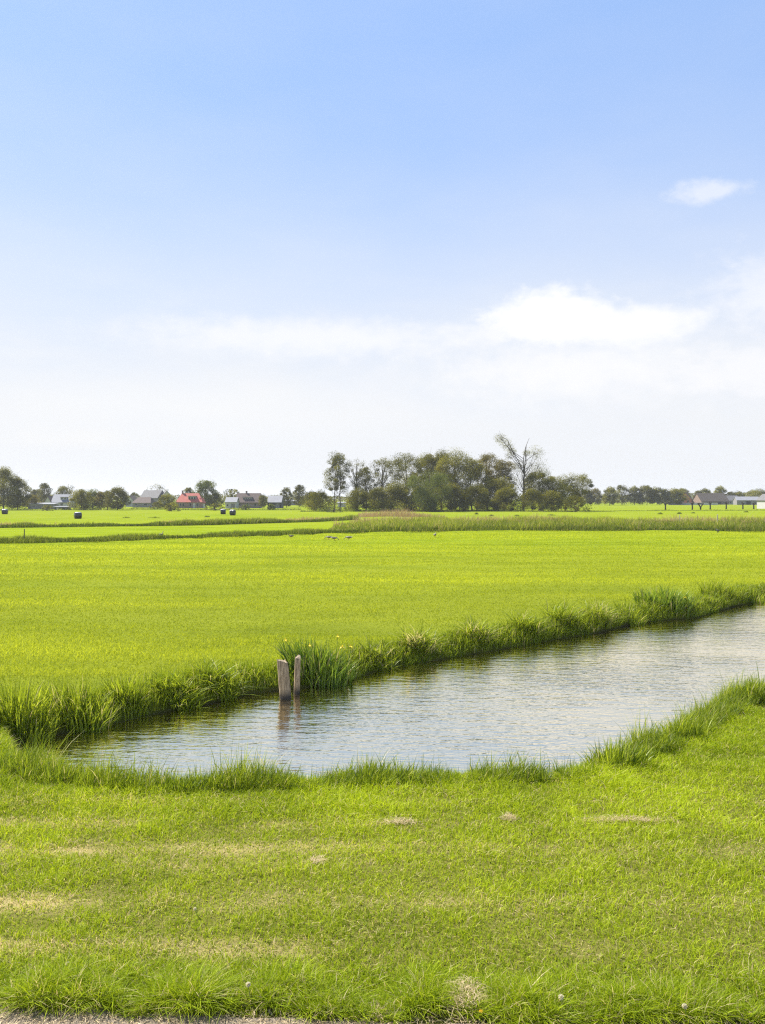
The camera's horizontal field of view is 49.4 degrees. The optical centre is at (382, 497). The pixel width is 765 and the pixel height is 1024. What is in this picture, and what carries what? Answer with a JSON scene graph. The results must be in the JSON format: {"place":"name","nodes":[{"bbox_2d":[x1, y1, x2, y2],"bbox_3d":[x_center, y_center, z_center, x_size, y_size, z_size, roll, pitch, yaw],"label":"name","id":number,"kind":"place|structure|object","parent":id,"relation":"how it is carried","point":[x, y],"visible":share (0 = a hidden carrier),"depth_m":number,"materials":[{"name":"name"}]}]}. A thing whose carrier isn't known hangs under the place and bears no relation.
{"place":"outdoors","nodes":[
{"label":"outdoors","id":0,"kind":"place"},
{"bbox_2d":[0,1008,511,1023],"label":"path","id":1,"kind":"structure","parent":0,"point":[12,1015],"depth_m":6.26,"materials":[{"name":"gravel"}]},
{"bbox_2d":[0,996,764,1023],"bbox_3d":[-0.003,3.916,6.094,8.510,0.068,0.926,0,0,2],"label":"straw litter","id":2,"kind":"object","parent":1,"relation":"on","point":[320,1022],"visible":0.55,"depth_m":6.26,"materials":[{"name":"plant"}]},
{"bbox_2d":[0,499,764,1023],"bbox_3d":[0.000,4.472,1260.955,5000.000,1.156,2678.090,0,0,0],"label":"ground","id":3,"kind":"structure","parent":0,"point":[636,511],"depth_m":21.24,"materials":[{"name":"plant"}]},
{"bbox_2d":[0,465,26,508],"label":"broadleaf tree","id":4,"kind":"object","parent":3,"relation":"on","point":[8,477],"visible":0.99,"depth_m":269.32,"materials":[{"name":"green plant"}]},
{"bbox_2d":[5,477,32,508],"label":"broadleaf tree","id":5,"kind":"object","parent":3,"relation":"on","point":[25,489],"visible":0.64,"depth_m":274.07,"materials":[{"name":"green plant"}]},
{"bbox_2d":[0,674,71,742],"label":"sedge clump","id":6,"kind":"object","parent":3,"relation":"on","point":[24,704],"visible":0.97,"depth_m":14.78,"materials":[{"name":"plant"}]},
{"bbox_2d":[28,503,58,508],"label":"shed","id":7,"kind":"structure","parent":3,"relation":"on","point":[36,506],"depth_m":293.43,"materials":[{"name":"grey metal"}]},
{"bbox_2d":[37,483,52,502],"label":"broadleaf tree","id":8,"kind":"object","parent":3,"relation":"on","point":[43,488],"visible":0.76,"depth_m":360.21,"materials":[{"name":"green plant"}]},
{"bbox_2d":[50,484,73,494],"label":"broadleaf tree","id":9,"kind":"object","parent":3,"relation":"on","point":[61,489],"visible":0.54,"depth_m":400.93,"materials":[{"name":"green plant"}]},
{"bbox_2d":[51,494,75,507],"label":"farmhouse","id":10,"kind":"object","parent":3,"relation":"on","point":[61,499],"visible":0.65,"depth_m":338.83,"materials":[{"name":"grey stone"}]},
{"bbox_2d":[32,672,128,732],"bbox_3d":[-5.722,3.815,15.427,1.973,1.230,1.214,0,0,0],"label":"sedge clump","id":11,"kind":"object","parent":3,"relation":"on","point":[81,704],"visible":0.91,"depth_m":15.41,"materials":[{"name":"plant"}]},
{"bbox_2d":[67,489,94,509],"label":"broadleaf tree","id":12,"kind":"object","parent":3,"relation":"on","point":[77,495],"visible":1,"depth_m":269.46,"materials":[{"name":"green plant"}]},
{"bbox_2d":[83,489,103,509],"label":"broadleaf tree","id":13,"kind":"object","parent":3,"relation":"on","point":[94,492],"visible":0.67,"depth_m":274.61,"materials":[{"name":"green plant"}]},
{"bbox_2d":[93,491,108,509],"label":"broadleaf tree","id":14,"kind":"object","parent":3,"relation":"on","point":[100,496],"visible":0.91,"depth_m":271.67,"materials":[{"name":"green plant"}]},
{"bbox_2d":[102,485,131,509],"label":"broadleaf tree","id":15,"kind":"object","parent":3,"relation":"on","point":[120,493],"visible":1,"depth_m":269.37,"materials":[{"name":"green plant"}]},
{"bbox_2d":[96,673,150,716],"bbox_3d":[-5.088,3.861,16.244,1.291,1.031,0.800,0,0,0],"label":"sedge clump","id":16,"kind":"object","parent":3,"relation":"on","point":[130,692],"visible":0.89,"depth_m":16.28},
{"bbox_2d":[132,497,155,507],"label":"bungalow","id":17,"kind":"object","parent":3,"relation":"on","point":[142,502],"visible":0.94,"depth_m":342.70,"materials":[{"name":"brown tile"}]},
{"bbox_2d":[1,507,300,510],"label":"hedge foot grass","id":18,"kind":"structure","parent":3,"relation":"on","point":[143,508],"depth_m":271.91,"materials":[{"name":"green plant"}]},
{"bbox_2d":[140,490,163,505],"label":"farmhouse","id":19,"kind":"object","parent":3,"relation":"on","point":[154,494],"visible":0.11,"depth_m":412.83,"materials":[{"name":"grey tile"}]},
{"bbox_2d":[121,767,188,785],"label":"sedge clump","id":20,"kind":"object","parent":3,"relation":"on","point":[157,775],"visible":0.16,"depth_m":11.44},
{"bbox_2d":[158,493,176,507],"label":"broadleaf tree","id":21,"kind":"object","parent":3,"relation":"on","point":[166,498],"visible":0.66,"depth_m":289.75,"materials":[{"name":"green plant"}]},
{"bbox_2d":[0,515,342,525],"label":"plume grass","id":22,"kind":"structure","parent":3,"relation":"on","point":[303,518],"depth_m":139.57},
{"bbox_2d":[164,502,180,510],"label":"bush","id":23,"kind":"object","parent":3,"relation":"on","point":[173,508],"visible":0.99,"depth_m":244.43,"materials":[{"name":"green plant"}]},
{"bbox_2d":[0,527,357,543],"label":"ditch plants","id":24,"kind":"object","parent":3,"relation":"on","point":[108,538],"visible":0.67,"depth_m":79.89,"materials":[{"name":"plant"}]},
{"bbox_2d":[0,514,358,527],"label":"ditch sedge","id":25,"kind":"object","parent":3,"relation":"on","point":[189,522],"visible":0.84,"depth_m":119.42,"materials":[{"name":"plant"}]},
{"bbox_2d":[142,668,225,712],"bbox_3d":[-4.210,3.929,16.866,2.088,1.002,1.598,0,0,0],"label":"grass tussock","id":26,"kind":"object","parent":3,"relation":"on","point":[186,700],"depth_m":16.98,"materials":[{"name":"plant"}]},
{"bbox_2d":[176,490,203,507],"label":"farmhouse","id":27,"kind":"object","parent":3,"relation":"on","point":[189,500],"visible":0.98,"depth_m":321.45,"materials":[{"name":"brown brick"}]},
{"bbox_2d":[192,478,217,506],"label":"broadleaf tree","id":28,"kind":"object","parent":3,"relation":"on","point":[204,484],"visible":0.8,"depth_m":343.28,"materials":[{"name":"green plant"}]},
{"bbox_2d":[1,494,410,504],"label":"hedge","id":29,"kind":"object","parent":3,"relation":"on","point":[337,498],"visible":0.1,"depth_m":464.76,"materials":[{"name":"green plant"}]},
{"bbox_2d":[208,491,224,506],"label":"broadleaf tree","id":30,"kind":"object","parent":3,"relation":"on","point":[218,501],"visible":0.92,"depth_m":344.32,"materials":[{"name":"green plant"}]},
{"bbox_2d":[176,654,258,701],"bbox_3d":[-3.433,3.874,17.686,2.187,1.090,1.757,0,0,0],"label":"grass tussock","id":31,"kind":"object","parent":3,"relation":"on","point":[223,693],"depth_m":17.73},
{"bbox_2d":[225,497,239,507],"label":"house","id":32,"kind":"structure","parent":3,"relation":"on","point":[231,502],"depth_m":313.14,"materials":[{"name":"paint"}]},
{"bbox_2d":[236,491,261,507],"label":"farmhouse","id":33,"kind":"object","parent":3,"relation":"on","point":[250,499],"visible":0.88,"depth_m":321.96,"materials":[{"name":"brick"}]},
{"bbox_2d":[258,494,268,506],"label":"broadleaf tree","id":34,"kind":"object","parent":3,"relation":"on","point":[262,499],"visible":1,"depth_m":314.99,"materials":[{"name":"green plant"}]},
{"bbox_2d":[267,496,283,507],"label":"barn","id":35,"kind":"structure","parent":3,"relation":"on","point":[277,501],"depth_m":318.07,"materials":[{"name":"grey metal"}]},
{"bbox_2d":[279,487,293,507],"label":"broadleaf tree","id":36,"kind":"object","parent":3,"relation":"on","point":[287,499],"visible":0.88,"depth_m":341.50,"materials":[{"name":"green plant"}]},
{"bbox_2d":[292,484,306,506],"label":"broadleaf tree","id":37,"kind":"object","parent":3,"relation":"on","point":[299,488],"visible":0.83,"depth_m":360.75,"materials":[{"name":"green plant"}]},
{"bbox_2d":[275,634,357,687],"bbox_3d":[-1.438,3.740,19.122,2.254,1.379,1.322,0,0,0],"label":"iris clump","id":38,"kind":"object","parent":3,"relation":"on","point":[335,676],"visible":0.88,"depth_m":19.04,"materials":[{"name":"green plant"}]},
{"bbox_2d":[296,489,337,510],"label":"bush","id":39,"kind":"object","parent":3,"relation":"on","point":[317,496],"visible":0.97,"depth_m":243.02,"materials":[{"name":"green plant"}]},
{"bbox_2d":[320,450,350,508],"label":"poplar tree","id":40,"kind":"object","parent":3,"relation":"on","point":[338,458],"visible":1,"depth_m":256.24,"materials":[{"name":"green plant"}]},
{"bbox_2d":[345,459,366,507],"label":"broadleaf tree","id":41,"kind":"object","parent":3,"relation":"on","point":[352,472],"visible":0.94,"depth_m":256.40,"materials":[{"name":"green plant"}]},
{"bbox_2d":[343,487,378,510],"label":"bush","id":42,"kind":"object","parent":3,"relation":"on","point":[355,502],"visible":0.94,"depth_m":242.92,"materials":[{"name":"green plant"}]},
{"bbox_2d":[351,467,377,509],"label":"broadleaf tree","id":43,"kind":"object","parent":3,"relation":"on","point":[364,481],"visible":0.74,"depth_m":256.00,"materials":[{"name":"green plant"}]},
{"bbox_2d":[353,634,404,670],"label":"grass tussock","id":44,"kind":"object","parent":3,"relation":"on","point":[378,652],"depth_m":20.90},
{"bbox_2d":[331,754,427,778],"bbox_3d":[-0.028,3.838,11.708,1.468,0.505,0.603,0,0,0],"label":"sedge clump","id":45,"kind":"object","parent":3,"relation":"on","point":[405,771],"visible":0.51,"depth_m":11.61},
{"bbox_2d":[362,486,397,510],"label":"bush","id":46,"kind":"object","parent":3,"relation":"on","point":[375,496],"visible":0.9,"depth_m":243.02,"materials":[{"name":"green plant"}]},
{"bbox_2d":[0,699,764,1022],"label":"lawn grass","id":47,"kind":"structure","parent":3,"relation":"on","point":[746,722],"depth_m":9.08,"materials":[{"name":"plant"}]},
{"bbox_2d":[0,933,764,1023],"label":"fringe grass","id":48,"kind":"structure","parent":3,"relation":"on","point":[530,1001],"depth_m":6.45,"materials":[{"name":"plant"}]},
{"bbox_2d":[0,668,764,794],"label":"bank grass","id":49,"kind":"structure","parent":3,"relation":"on","point":[43,767],"depth_m":11.65,"materials":[{"name":"plant"}]},
{"bbox_2d":[369,457,397,491],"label":"broadleaf tree","id":50,"kind":"object","parent":3,"relation":"on","point":[381,482],"visible":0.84,"depth_m":256.44,"materials":[{"name":"green plant"}]},
{"bbox_2d":[7,582,764,738],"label":"bank grass","id":51,"kind":"structure","parent":3,"relation":"on","point":[597,620],"depth_m":22.21,"materials":[{"name":"plant"}]},
{"bbox_2d":[380,479,416,510],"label":"bush","id":52,"kind":"object","parent":3,"relation":"on","point":[400,494],"visible":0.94,"depth_m":242.81,"materials":[{"name":"green plant"}]},
{"bbox_2d":[377,816,422,824],"bbox_3d":[0.172,3.907,10.059,0.728,0.059,0.358,0,0,0],"label":"straw heap","id":53,"kind":"object","parent":3,"relation":"on","point":[402,822],"visible":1,"depth_m":10.06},
{"bbox_2d":[358,506,444,517],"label":"pink plume grass","id":54,"kind":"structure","parent":3,"relation":"on","point":[392,514],"depth_m":173.16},
{"bbox_2d":[383,452,434,506],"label":"broadleaf tree","id":55,"kind":"object","parent":3,"relation":"on","point":[399,465],"visible":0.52,"depth_m":261.50,"materials":[{"name":"green plant"}]},
{"bbox_2d":[388,623,449,656],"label":"grass tussock","id":56,"kind":"object","parent":3,"relation":"on","point":[413,641],"depth_m":22.00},
{"bbox_2d":[399,486,438,510],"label":"bush","id":57,"kind":"object","parent":3,"relation":"on","point":[414,504],"visible":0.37,"depth_m":242.78,"materials":[{"name":"green plant"}]},
{"bbox_2d":[408,452,445,500],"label":"broadleaf tree","id":58,"kind":"object","parent":3,"relation":"on","point":[427,457],"visible":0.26,"depth_m":267.17,"materials":[{"name":"green plant"}]},
{"bbox_2d":[405,470,455,511],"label":"willow tree","id":59,"kind":"object","parent":3,"relation":"on","point":[437,482],"visible":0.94,"depth_m":237.00,"materials":[{"name":"green plant"}]},
{"bbox_2d":[300,508,576,511],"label":"wood edge grass","id":60,"kind":"structure","parent":3,"relation":"on","point":[357,510],"depth_m":240.63,"materials":[{"name":"green plant"}]},
{"bbox_2d":[421,447,456,509],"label":"broadleaf tree","id":61,"kind":"object","parent":3,"relation":"on","point":[438,456],"visible":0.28,"depth_m":265.64,"materials":[{"name":"green plant"}]},
{"bbox_2d":[431,482,471,510],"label":"bush","id":62,"kind":"object","parent":3,"relation":"on","point":[450,504],"visible":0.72,"depth_m":242.59,"materials":[{"name":"green plant"}]},
{"bbox_2d":[433,446,479,509],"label":"broadleaf tree","id":63,"kind":"object","parent":3,"relation":"on","point":[455,459],"visible":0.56,"depth_m":258.84,"materials":[{"name":"green plant"}]},
{"bbox_2d":[435,974,490,1016],"bbox_3d":[0.677,3.859,6.478,0.705,0.135,0.501,0,0,6],"label":"straw heap","id":64,"kind":"object","parent":3,"relation":"on","point":[471,993],"visible":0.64,"depth_m":6.44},
{"bbox_2d":[447,454,493,508],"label":"broadleaf tree","id":65,"kind":"object","parent":3,"relation":"on","point":[477,468],"visible":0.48,"depth_m":256.48,"materials":[{"name":"green plant"}]},
{"bbox_2d":[442,616,505,648],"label":"grass tussock","id":66,"kind":"object","parent":3,"relation":"on","point":[472,628],"depth_m":23.38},
{"bbox_2d":[458,483,498,510],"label":"bush","id":67,"kind":"object","parent":3,"relation":"on","point":[475,491],"visible":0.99,"depth_m":242.75,"materials":[{"name":"green plant"}]},
{"bbox_2d":[475,452,500,489],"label":"broadleaf tree","id":68,"kind":"object","parent":3,"relation":"on","point":[486,459],"visible":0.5,"depth_m":261.73,"materials":[{"name":"green plant"}]},
{"bbox_2d":[480,474,518,509],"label":"broadleaf tree","id":69,"kind":"object","parent":3,"relation":"on","point":[495,484],"visible":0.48,"depth_m":252.25,"materials":[{"name":"green plant"}]},
{"bbox_2d":[487,458,520,496],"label":"broadleaf tree","id":70,"kind":"object","parent":3,"relation":"on","point":[501,467],"visible":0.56,"depth_m":258.02,"materials":[{"name":"green plant"}]},
{"bbox_2d":[492,485,522,510],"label":"bush","id":71,"kind":"object","parent":3,"relation":"on","point":[502,495],"visible":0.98,"depth_m":243.03,"materials":[{"name":"green plant"}]},
{"bbox_2d":[494,431,552,510],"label":"broadleaf tree","id":72,"kind":"object","parent":3,"relation":"on","point":[510,449],"visible":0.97,"depth_m":256.62,"materials":[{"name":"brown plant"}]},
{"bbox_2d":[497,606,559,637],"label":"grass tussock","id":73,"kind":"object","parent":3,"relation":"on","point":[517,621],"depth_m":24.83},
{"bbox_2d":[515,488,547,510],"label":"bush","id":74,"kind":"object","parent":3,"relation":"on","point":[530,497],"visible":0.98,"depth_m":243.64,"materials":[{"name":"green plant"}]},
{"bbox_2d":[519,464,563,505],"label":"broadleaf tree","id":75,"kind":"object","parent":3,"relation":"on","point":[542,475],"visible":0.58,"depth_m":254.81,"materials":[{"name":"green plant"}]},
{"bbox_2d":[327,512,764,532],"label":"ditch reeds","id":76,"kind":"object","parent":3,"relation":"on","point":[518,522],"visible":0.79,"depth_m":106.99,"materials":[{"name":"green plant"}]},
{"bbox_2d":[330,523,764,532],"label":"ditch edge sedge","id":77,"kind":"object","parent":3,"relation":"on","point":[759,528],"visible":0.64,"depth_m":101.00,"materials":[{"name":"plant"}]},
{"bbox_2d":[331,512,764,525],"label":"tan reeds","id":78,"kind":"object","parent":3,"relation":"on","point":[534,516],"visible":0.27,"depth_m":124.75,"materials":[{"name":"green plant"}]},
{"bbox_2d":[543,487,564,510],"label":"bush","id":79,"kind":"object","parent":3,"relation":"on","point":[552,497],"visible":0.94,"depth_m":243.63,"materials":[{"name":"green plant"}]},
{"bbox_2d":[541,476,567,504],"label":"broadleaf tree","id":80,"kind":"object","parent":3,"relation":"on","point":[555,482],"visible":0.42,"depth_m":255.79,"materials":[{"name":"green plant"}]},
{"bbox_2d":[525,597,594,628],"bbox_3d":[5.699,3.631,25.885,2.496,1.118,2.130,0,0,0],"label":"grass tussock","id":81,"kind":"object","parent":3,"relation":"on","point":[564,614],"depth_m":25.99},
{"bbox_2d":[557,484,577,510],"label":"broadleaf tree","id":82,"kind":"object","parent":3,"relation":"on","point":[566,494],"visible":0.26,"depth_m":259.84,"materials":[{"name":"green plant"}]},
{"bbox_2d":[558,472,593,507],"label":"broadleaf tree","id":83,"kind":"object","parent":3,"relation":"on","point":[583,478],"visible":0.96,"depth_m":243.13,"materials":[{"name":"green plant"}]},
{"bbox_2d":[560,495,591,511],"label":"bush","id":84,"kind":"object","parent":3,"relation":"on","point":[579,502],"visible":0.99,"depth_m":232.88,"materials":[{"name":"green plant"}]},
{"bbox_2d":[586,488,602,504],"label":"broadleaf tree","id":85,"kind":"object","parent":3,"relation":"on","point":[597,492],"visible":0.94,"depth_m":465.54,"materials":[{"name":"green plant"}]},
{"bbox_2d":[576,596,629,627],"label":"grass tussock","id":86,"kind":"object","parent":3,"relation":"on","point":[604,613],"depth_m":27.00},
{"bbox_2d":[602,486,620,505],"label":"broadleaf tree","id":87,"kind":"object","parent":3,"relation":"on","point":[610,491],"visible":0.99,"depth_m":426.92,"materials":[{"name":"green plant"}]},
{"bbox_2d":[576,734,659,768],"bbox_3d":[3.443,3.745,12.223,1.371,0.644,0.714,0,0,0],"label":"sedge clump","id":88,"kind":"object","parent":3,"relation":"on","point":[615,750],"visible":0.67,"depth_m":12.15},
{"bbox_2d":[612,485,631,504],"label":"broadleaf tree","id":89,"kind":"object","parent":3,"relation":"on","point":[621,497],"visible":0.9,"depth_m":465.65,"materials":[{"name":"green plant"}]},
{"bbox_2d":[572,813,673,823],"bbox_3d":[2.942,3.907,10.137,1.352,0.067,0.365,0,0,0],"label":"straw heap","id":90,"kind":"object","parent":3,"relation":"on","point":[633,817],"visible":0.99,"depth_m":10.15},
{"bbox_2d":[609,598,649,625],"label":"sedge clump","id":91,"kind":"object","parent":3,"relation":"on","point":[634,620],"visible":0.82,"depth_m":28.11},
{"bbox_2d":[625,485,642,504],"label":"broadleaf tree","id":92,"kind":"object","parent":3,"relation":"on","point":[634,490],"visible":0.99,"depth_m":465.82,"materials":[{"name":"green plant"}]},
{"bbox_2d":[635,485,655,504],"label":"broadleaf tree","id":93,"kind":"object","parent":3,"relation":"on","point":[648,491],"visible":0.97,"depth_m":464.70,"materials":[{"name":"green plant"}]},
{"bbox_2d":[648,486,666,503],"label":"broadleaf tree","id":94,"kind":"object","parent":3,"relation":"on","point":[658,496],"visible":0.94,"depth_m":465.20,"materials":[{"name":"green plant"}]},
{"bbox_2d":[632,583,696,616],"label":"iris clump","id":95,"kind":"object","parent":3,"relation":"on","point":[669,599],"visible":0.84,"depth_m":29.72,"materials":[{"name":"green plant"}]},
{"bbox_2d":[593,509,760,510],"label":"pollard foot grass","id":96,"kind":"structure","parent":3,"relation":"on","point":[682,510],"depth_m":257.84,"materials":[{"name":"green plant"}]},
{"bbox_2d":[666,487,688,503],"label":"broadleaf tree","id":97,"kind":"object","parent":3,"relation":"on","point":[675,499],"visible":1,"depth_m":464.86,"materials":[{"name":"green plant"}]},
{"bbox_2d":[654,711,716,739],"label":"sedge clump","id":98,"kind":"object","parent":3,"relation":"on","point":[688,726],"visible":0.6,"depth_m":13.55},
{"bbox_2d":[692,493,729,504],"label":"barn","id":99,"kind":"structure","parent":3,"relation":"on","point":[720,498],"depth_m":491.27,"materials":[{"name":"grey brick"}]},
{"bbox_2d":[693,574,739,598],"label":"sedge clump","id":100,"kind":"object","parent":3,"relation":"on","point":[721,588],"visible":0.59,"depth_m":32.89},
{"bbox_2d":[725,674,764,703],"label":"sedge clump","id":101,"kind":"object","parent":3,"relation":"on","point":[759,689],"visible":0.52,"depth_m":16.09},
{"bbox_2d":[733,497,758,504],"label":"shed","id":102,"kind":"structure","parent":3,"relation":"on","point":[745,500],"depth_m":476.37,"materials":[{"name":"grey metal"}]},
{"bbox_2d":[736,583,764,603],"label":"sedge clump","id":103,"kind":"object","parent":3,"relation":"on","point":[761,599],"visible":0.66,"depth_m":33.94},
{"bbox_2d":[745,488,764,496],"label":"broadleaf tree","id":104,"kind":"object","parent":3,"relation":"on","point":[754,493],"visible":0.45,"depth_m":534.60,"materials":[{"name":"green plant"}]},
{"bbox_2d":[756,494,764,508],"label":"garage","id":105,"kind":"structure","parent":3,"relation":"on","point":[760,500],"depth_m":306.43,"materials":[{"name":"white tile"}]},
{"bbox_2d":[0,0,764,498],"label":"sky","id":106,"kind":"structure","parent":0,"point":[244,244],"materials":[{"name":"blue"}]},
{"bbox_2d":[21,602,764,779],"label":"water","id":107,"kind":"structure","parent":0,"point":[559,699],"depth_m":16.91,"materials":[{"name":"grey liquid"}]},
{"bbox_2d":[277,659,290,699],"bbox_3d":[-2.080,4.175,17.858,0.372,1.449,0.242,0,0,0],"label":"wooden post","id":108,"kind":"object","parent":107,"relation":"in","point":[284,681],"visible":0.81,"depth_m":17.76,"materials":[{"name":"grey wood"}]},
{"bbox_2d":[294,655,300,693],"bbox_3d":[-1.883,4.175,18.270,0.176,1.450,0.150,0,0,0],"label":"wooden post","id":109,"kind":"object","parent":107,"relation":"in","point":[297,675],"visible":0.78,"depth_m":18.21,"materials":[{"name":"grey wood"}]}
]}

